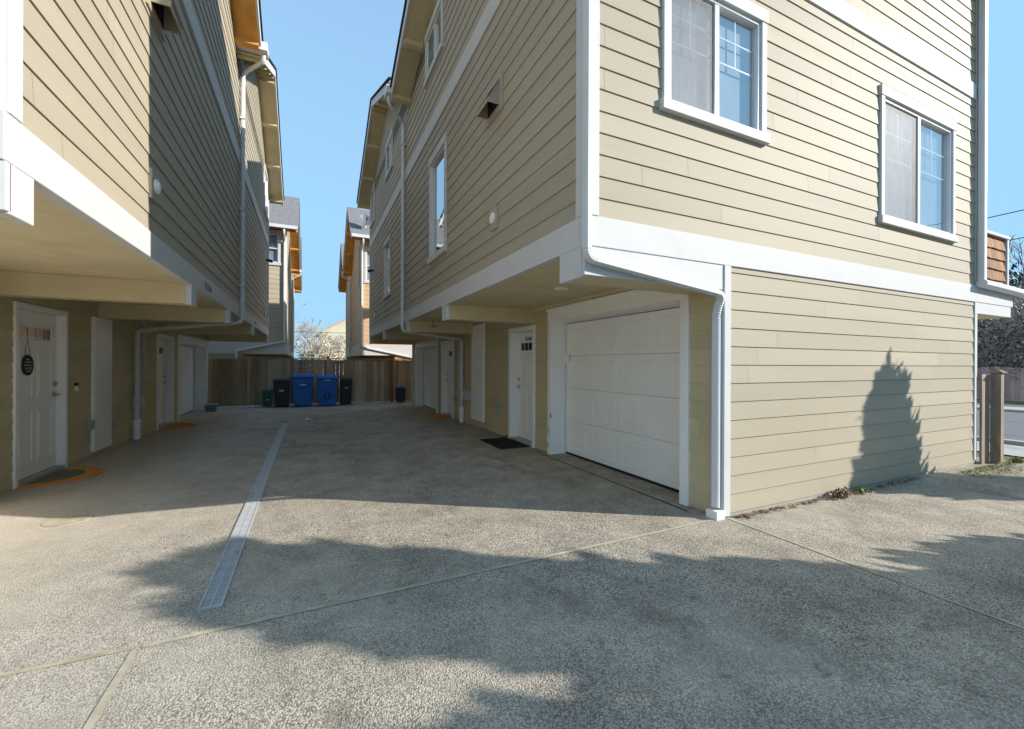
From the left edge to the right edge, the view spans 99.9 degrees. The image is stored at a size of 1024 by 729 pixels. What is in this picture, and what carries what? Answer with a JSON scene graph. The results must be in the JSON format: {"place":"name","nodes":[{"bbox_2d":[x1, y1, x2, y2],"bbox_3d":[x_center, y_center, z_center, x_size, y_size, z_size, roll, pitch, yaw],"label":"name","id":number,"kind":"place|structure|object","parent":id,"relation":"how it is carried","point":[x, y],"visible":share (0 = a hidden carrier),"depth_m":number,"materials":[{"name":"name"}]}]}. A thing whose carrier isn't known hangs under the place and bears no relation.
{"place":"outdoors","nodes":[
{"label":"outdoors","id":0,"kind":"place"},
{"bbox_2d":[0,401,1023,728],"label":"driveway","id":1,"kind":"structure","parent":0,"point":[726,623],"depth_m":2.62,"materials":[{"name":"grey concrete"}]},
{"bbox_2d":[18,467,102,488],"bbox_3d":[-5.415,1.369,5.301,0.530,0.015,1.000,0,0,-25],"label":"doormat","id":2,"kind":"object","parent":1,"relation":"on","point":[66,475],"visible":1,"depth_m":5.21,"materials":[{"name":"orange fabric"}]},
{"bbox_2d":[41,514,92,526],"bbox_3d":[-3.933,1.381,3.810,0.320,0.004,0.320,0,0,-25],"label":"cleanout cover","id":3,"kind":"object","parent":1,"relation":"on","point":[66,520],"visible":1,"depth_m":3.79,"materials":[{"name":"beige concrete"}]},
{"bbox_2d":[0,646,136,676],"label":"slab joint","id":4,"kind":"object","parent":1,"relation":"on","point":[65,661],"visible":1,"depth_m":2.01,"materials":[{"name":"beige concrete"}]},
{"bbox_2d":[82,650,138,728],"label":"slab joint","id":5,"kind":"object","parent":1,"relation":"on","point":[103,702],"visible":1,"depth_m":1.82,"materials":[{"name":"beige concrete"}]},
{"bbox_2d":[159,423,196,429],"bbox_3d":[-7.515,1.402,9.783,0.550,0.015,1.100,0,0,-25],"label":"doormat","id":6,"kind":"object","parent":1,"relation":"on","point":[177,425],"visible":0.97,"depth_m":9.75,"materials":[{"name":"brown fabric"}]},
{"bbox_2d":[204,403,218,411],"bbox_3d":[-9.241,1.340,13.226,0.330,0.235,0.290,0,0,-25],"label":"storage tub","id":7,"kind":"object","parent":1,"relation":"on","point":[211,407],"visible":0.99,"depth_m":13.13,"materials":[{"name":"plastic"}]},
{"bbox_2d":[197,423,287,611],"bbox_3d":[-3.532,1.396,6.298,0.120,0.042,8.524,0,0,-25],"label":"trench drain","id":8,"kind":"object","parent":1,"relation":"on","point":[215,594],"visible":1,"depth_m":3.33,"materials":[{"name":"metal"}]},
{"bbox_2d":[240,405,259,407],"bbox_3d":[-8.741,1.428,14.366,0.095,0.060,0.593,0,0,45],"label":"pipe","id":9,"kind":"object","parent":1,"relation":"on","point":[249,406],"visible":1,"depth_m":14.33,"materials":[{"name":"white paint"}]},
{"bbox_2d":[262,389,272,406],"bbox_3d":[-8.283,1.150,14.585,0.310,0.570,0.370,0,0,-25],"label":"food waste caddy","id":10,"kind":"object","parent":1,"relation":"on","point":[267,395],"visible":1,"depth_m":14.44,"materials":[{"name":"green plastic"}]},
{"bbox_2d":[273,378,289,406],"bbox_3d":[-7.884,0.982,14.736,0.500,0.970,0.592,0,0,-25],"label":"wheeled bin","id":11,"kind":"object","parent":1,"relation":"on","point":[281,391],"visible":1,"depth_m":14.50,"materials":[{"name":"black plastic"}]},
{"bbox_2d":[292,374,313,405],"bbox_3d":[-7.319,0.904,15.075,0.674,1.130,0.792,0,0,-25],"label":"wheeled bin","id":12,"kind":"object","parent":1,"relation":"on","point":[302,387],"visible":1,"depth_m":14.76,"materials":[{"name":"blue plastic"}]},
{"bbox_2d":[208,356,411,406],"bbox_3d":[-6.683,0.597,15.954,9.307,1.790,0.180,0,0,-25],"label":"board fence","id":13,"kind":"object","parent":1,"relation":"on","point":[383,379],"visible":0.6,"depth_m":15.50,"materials":[{"name":"brown wood"}]},
{"bbox_2d":[316,375,337,405],"bbox_3d":[-6.572,0.927,15.295,0.694,1.090,0.815,0,0,-25],"label":"wheeled bin","id":14,"kind":"object","parent":1,"relation":"on","point":[327,388],"visible":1,"depth_m":14.97,"materials":[{"name":"blue plastic"}]},
{"bbox_2d":[339,377,351,403],"bbox_3d":[-6.081,0.984,15.743,0.420,0.980,0.514,0,0,-25],"label":"wheeled bin","id":15,"kind":"object","parent":1,"relation":"on","point":[345,389],"visible":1,"depth_m":15.54,"materials":[{"name":"black plastic"}]},
{"bbox_2d":[395,387,405,401],"bbox_3d":[-4.308,1.167,16.625,0.340,0.570,0.405,0,0,-25],"label":"storage bin","id":16,"kind":"object","parent":1,"relation":"on","point":[400,394],"visible":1,"depth_m":16.46,"materials":[{"name":"blue plastic"}]},
{"bbox_2d":[141,519,714,647],"bbox_3d":[0.041,1.396,3.023,4.140,0.001,0.034,0,0,-26],"label":"slab joint","id":17,"kind":"object","parent":1,"relation":"on","point":[327,604],"visible":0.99,"depth_m":2.63,"materials":[{"name":"beige concrete"}]},
{"bbox_2d":[427,414,450,417],"bbox_3d":[-2.019,1.413,11.598,0.500,0.015,1.000,0,0,-25],"label":"doormat","id":18,"kind":"object","parent":1,"relation":"on","point":[437,416],"visible":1,"depth_m":11.53,"materials":[{"name":"brown fabric"}]},
{"bbox_2d":[480,437,529,448],"bbox_3d":[-0.147,1.390,7.599,0.540,0.016,0.970,0,0,-25],"label":"doormat","id":19,"kind":"object","parent":1,"relation":"on","point":[504,443],"visible":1,"depth_m":7.50,"materials":[{"name":"rubber"}]},
{"bbox_2d":[540,453,686,510],"bbox_3d":[1.046,1.400,5.442,0.020,0.001,2.950,0,0,-25],"label":"slab joint","id":20,"kind":"object","parent":1,"relation":"on","point":[619,484],"visible":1,"depth_m":4.96,"materials":[{"name":"concrete"}]},
{"bbox_2d":[736,477,920,518],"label":"dry leaves","id":21,"kind":"object","parent":1,"relation":"on","point":[752,513],"visible":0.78,"depth_m":4.30,"materials":[{"name":"brown plant"}]},
{"bbox_2d":[830,486,858,500],"bbox_3d":[3.480,1.362,4.552,0.343,0.107,0.213,0,0,-25],"label":"dead weed","id":22,"kind":"object","parent":1,"relation":"on","point":[843,493],"visible":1,"depth_m":4.52,"materials":[{"name":"brown plant"}]},
{"bbox_2d":[852,486,874,493],"bbox_3d":[3.852,1.383,4.709,0.186,0.071,0.173,0,0,5],"label":"green weed","id":23,"kind":"object","parent":1,"relation":"on","point":[861,490],"visible":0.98,"depth_m":4.71,"materials":[{"name":"green plant"}]},
{"bbox_2d":[728,518,1023,628],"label":"slab joint","id":24,"kind":"object","parent":1,"relation":"on","point":[995,617],"visible":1,"depth_m":2.80,"materials":[{"name":"beige concrete"}]},
{"bbox_2d":[956,462,1021,479],"bbox_3d":[6.550,1.409,5.684,1.525,0.037,0.546,0,0,-25],"label":"moss","id":25,"kind":"object","parent":1,"relation":"on","point":[992,467],"visible":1,"depth_m":5.74,"materials":[{"name":"green plant"}]},
{"bbox_2d":[979,370,1007,463],"bbox_3d":[6.890,0.769,6.159,0.400,1.380,0.160,0,0,-25],"label":"cedar fence","id":26,"kind":"object","parent":1,"relation":"on","point":[991,403],"visible":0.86,"depth_m":6.17,"materials":[{"name":"brown wood"}]},
{"bbox_2d":[1007,456,1023,462],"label":"green weed","id":27,"kind":"object","parent":1,"relation":"on","point":[1016,460],"visible":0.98,"depth_m":6.20,"materials":[{"name":"green plant"}]},
{"bbox_2d":[236,380,1023,462],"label":"ground","id":28,"kind":"structure","parent":0,"point":[1014,404],"depth_m":15.58,"materials":[{"name":"grey concrete"}]},
{"bbox_2d":[0,0,283,493],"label":"townhouse row","id":29,"kind":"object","parent":28,"relation":"on","point":[141,179],"visible":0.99,"depth_m":4.78,"materials":[{"name":"beige wood"}]},
{"bbox_2d":[12,301,67,488],"bbox_3d":[-5.762,0.341,5.215,0.142,2.070,1.135,0,0,-25],"label":"door","id":30,"kind":"structure","parent":29,"relation":"in","point":[40,398],"depth_m":5.30,"materials":[{"name":"white wood"}]},
{"bbox_2d":[21,340,33,375],"bbox_3d":[-5.685,-0.075,5.054,0.016,0.423,0.224,0,0,-25],"label":"door sign","id":31,"kind":"object","parent":30,"relation":"hanging from","point":[27,364],"visible":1,"depth_m":5.04,"materials":[{"name":"stone"}]},
{"bbox_2d":[156,333,173,429],"bbox_3d":[-7.897,0.378,9.667,0.212,2.062,1.220,0,0,-25],"label":"door","id":32,"kind":"structure","parent":29,"relation":"in","point":[165,347],"depth_m":10.11,"materials":[{"name":"white wood"}]},
{"bbox_2d":[161,334,207,421],"bbox_3d":[-9.085,0.371,12.026,0.403,2.219,3.340,0,0,-25],"label":"garage door","id":33,"kind":"structure","parent":29,"relation":"in","point":[191,359],"depth_m":12.91,"materials":[{"name":"white metal"}]},
{"bbox_2d":[263,164,268,220],"bbox_3d":[-7.712,-5.332,13.435,0.115,1.400,1.124,0,0,-25],"label":"window","id":34,"kind":"structure","parent":29,"relation":"in","point":[265,208],"depth_m":13.45,"materials":[{"name":"white paint"}]},
{"bbox_2d":[208,196,301,400],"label":"townhouse","id":35,"kind":"structure","parent":28,"relation":"on","point":[285,266],"depth_m":17.62,"materials":[{"name":"white paint"}]},
{"bbox_2d":[269,228,281,265],"bbox_3d":[-10.109,-4.713,17.610,1.496,1.676,0.605,0,0,-25],"label":"window","id":36,"kind":"structure","parent":35,"relation":"in","point":[274,236],"depth_m":17.57,"materials":[{"name":"glass"}]},
{"bbox_2d":[294,298,323,357],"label":"bare tree","id":37,"kind":"object","parent":28,"relation":"on","point":[307,330],"visible":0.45,"depth_m":54.43,"materials":[{"name":"brown plant"}]},
{"bbox_2d":[294,331,327,357],"bbox_3d":[-14.529,-0.149,31.493,2.307,4.601,3.009,0,0,-3],"label":"bare tree","id":38,"kind":"object","parent":28,"relation":"on","point":[315,350],"visible":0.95,"depth_m":31.19,"materials":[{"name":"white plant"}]},
{"bbox_2d":[294,321,331,357],"bbox_3d":[-17.695,-0.871,36.974,4.284,6.008,3.811,0,0,-8],"label":"bare tree","id":39,"kind":"object","parent":28,"relation":"on","point":[304,329],"visible":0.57,"depth_m":36.89,"materials":[{"name":"beige plant"}]},
{"bbox_2d":[296,336,345,381],"bbox_3d":[-15.433,0.042,33.769,6.815,4.572,5.288,0,0,-25],"label":"brush","id":40,"kind":"object","parent":28,"relation":"on","point":[323,353],"visible":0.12,"depth_m":33.30,"materials":[{"name":"grey plant"}]},
{"bbox_2d":[317,317,345,375],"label":"pale house","id":41,"kind":"structure","parent":28,"relation":"on","point":[337,328],"depth_m":46.34,"materials":[{"name":"paint"}]},
{"bbox_2d":[332,341,340,351],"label":"window","id":42,"kind":"structure","parent":41,"relation":"in","point":[334,348],"depth_m":46.26,"materials":[{"name":"white glass"}]},
{"bbox_2d":[332,334,345,356],"bbox_3d":[-13.786,-0.235,36.153,3.044,4.760,2.630,0,0,18],"label":"bare tree","id":43,"kind":"object","parent":28,"relation":"on","point":[339,343],"visible":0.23,"depth_m":35.95,"materials":[{"name":"beige plant"}]},
{"bbox_2d":[338,207,411,387],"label":"townhouse","id":44,"kind":"structure","parent":28,"relation":"on","point":[353,279],"depth_m":19.83,"materials":[{"name":"white paint"}]},
{"bbox_2d":[359,214,369,227],"bbox_3d":[-6.388,-6.243,18.873,0.472,0.732,0.444,0,0,22],"label":"satellite dish","id":45,"kind":"object","parent":44,"relation":"attached to","point":[364,219],"visible":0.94,"depth_m":18.92,"materials":[{"name":"white metal"}]},
{"bbox_2d":[359,245,369,282],"bbox_3d":[-6.202,-4.359,19.451,1.316,1.881,0.605,0,0,-25],"label":"window","id":46,"kind":"structure","parent":44,"relation":"in","point":[366,249],"depth_m":19.05,"materials":[{"name":"white paint"}]},
{"bbox_2d":[356,0,1023,520],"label":"townhouse row","id":47,"kind":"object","parent":28,"relation":"on","point":[716,260],"visible":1,"depth_m":4.83,"materials":[{"name":"beige wood"}]},
{"bbox_2d":[370,181,374,228],"bbox_3d":[-4.661,-5.310,14.457,0.115,1.280,0.974,0,0,-25],"label":"window","id":48,"kind":"structure","parent":47,"relation":"in","point":[372,195],"depth_m":14.54,"materials":[{"name":"white paint"}]},
{"bbox_2d":[383,234,390,299],"bbox_3d":[-3.373,-2.599,11.698,0.115,1.590,1.034,0,0,-25],"label":"window","id":49,"kind":"structure","parent":47,"relation":"in","point":[387,244],"depth_m":11.85,"materials":[{"name":"white paint"}]},
{"bbox_2d":[385,128,392,181],"bbox_3d":[-3.246,-5.529,11.454,0.115,0.970,1.094,0,0,-25],"label":"window","id":50,"kind":"structure","parent":47,"relation":"in","point":[389,145],"depth_m":11.44,"materials":[{"name":"white paint"}]},
{"bbox_2d":[415,338,437,412],"bbox_3d":[-2.674,0.364,13.968,0.343,2.270,2.890,0,0,-25],"label":"garage door","id":51,"kind":"structure","parent":47,"relation":"in","point":[426,360],"depth_m":14.72,"materials":[{"name":"white metal"}]},
{"bbox_2d":[423,0,443,88],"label":"window","id":52,"kind":"structure","parent":47,"relation":"in","point":[433,39],"depth_m":7.34,"materials":[{"name":"white paint"}]},
{"bbox_2d":[427,132,447,264],"bbox_3d":[-1.213,-2.660,7.111,0.115,1.830,1.054,0,0,-25],"label":"window","id":53,"kind":"structure","parent":47,"relation":"in","point":[437,163],"depth_m":7.19,"materials":[{"name":"glass"}]},
{"bbox_2d":[441,340,453,417],"bbox_3d":[-1.687,0.391,11.780,0.212,2.056,1.150,0,0,-25],"label":"door","id":54,"kind":"structure","parent":47,"relation":"in","point":[447,347],"depth_m":12.14,"materials":[{"name":"white wood"}]},
{"bbox_2d":[508,325,535,447],"bbox_3d":[0.243,0.371,7.681,0.212,2.060,1.030,0,0,-25],"label":"door","id":55,"kind":"structure","parent":47,"relation":"in","point":[521,348],"depth_m":7.90,"materials":[{"name":"white wood"}]},
{"bbox_2d":[546,289,689,505],"bbox_3d":[1.280,0.285,5.572,0.343,2.280,2.810,0,0,-25],"label":"garage door","id":56,"kind":"structure","parent":47,"relation":"in","point":[628,414],"depth_m":5.46,"materials":[{"name":"white metal"}]},
{"bbox_2d":[659,0,769,145],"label":"window","id":57,"kind":"structure","parent":47,"relation":"in","point":[714,69],"depth_m":3.94,"materials":[{"name":"glass"}]},
{"bbox_2d":[878,83,958,242],"bbox_3d":[5.152,-2.463,5.478,1.914,1.630,0.140,0,0,-25],"label":"window","id":58,"kind":"structure","parent":47,"relation":"in","point":[917,143],"depth_m":5.45,"materials":[{"name":"glass"}]},
{"bbox_2d":[977,319,1007,360],"bbox_3d":[21.432,-1.283,23.540,7.673,5.877,9.549,0,0,-25],"label":"hedge shrub","id":59,"kind":"object","parent":28,"relation":"on","point":[978,322],"visible":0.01,"depth_m":20.33,"materials":[{"name":"brown plant"}]},
{"bbox_2d":[977,284,1023,394],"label":"hedge shrub","id":60,"kind":"object","parent":28,"relation":"on","point":[1011,355],"visible":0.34,"depth_m":18.37,"materials":[{"name":"grey plant"}]},
{"bbox_2d":[977,367,1023,401],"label":"garden fence","id":61,"kind":"object","parent":28,"relation":"on","point":[1015,392],"visible":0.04,"depth_m":17.61,"materials":[{"name":"wood"}]},
{"bbox_2d":[977,407,1023,445],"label":"kerb","id":62,"kind":"structure","parent":28,"relation":"on","point":[1013,442],"depth_m":7.79,"materials":[{"name":"concrete"}]},
{"bbox_2d":[1002,261,1023,326],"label":"conifer","id":63,"kind":"object","parent":28,"relation":"on","point":[1011,281],"visible":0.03,"depth_m":23.11,"materials":[{"name":"plant"}]},
{"bbox_2d":[1009,235,1023,288],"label":"bare tree","id":64,"kind":"object","parent":28,"relation":"on","point":[1018,250],"visible":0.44,"depth_m":21.30,"materials":[{"name":"brown plant"}]},
{"bbox_2d":[260,0,1023,359],"label":"sky","id":65,"kind":"structure","parent":0,"point":[330,57],"materials":[{"name":"blue"}]},
{"bbox_2d":[977,410,1023,440],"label":"street","id":66,"kind":"structure","parent":0,"point":[1013,425],"depth_m":10.22,"materials":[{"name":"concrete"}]},
{"bbox_2d":[977,441,1023,456],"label":"pavement","id":67,"kind":"structure","parent":0,"point":[1013,450],"depth_m":7.20,"materials":[{"name":"concrete"}]},
{"bbox_2d":[977,405,1023,409],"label":"path","id":68,"kind":"structure","parent":0,"point":[1017,408],"depth_m":14.34,"materials":[{"name":"concrete"}]},
{"bbox_2d":[988,209,1023,217],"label":"utility wire","id":69,"kind":"object","parent":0,"point":[1006,213],"visible":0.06,"depth_m":16.37,"materials":[{"name":"black plastic"}]}
]}

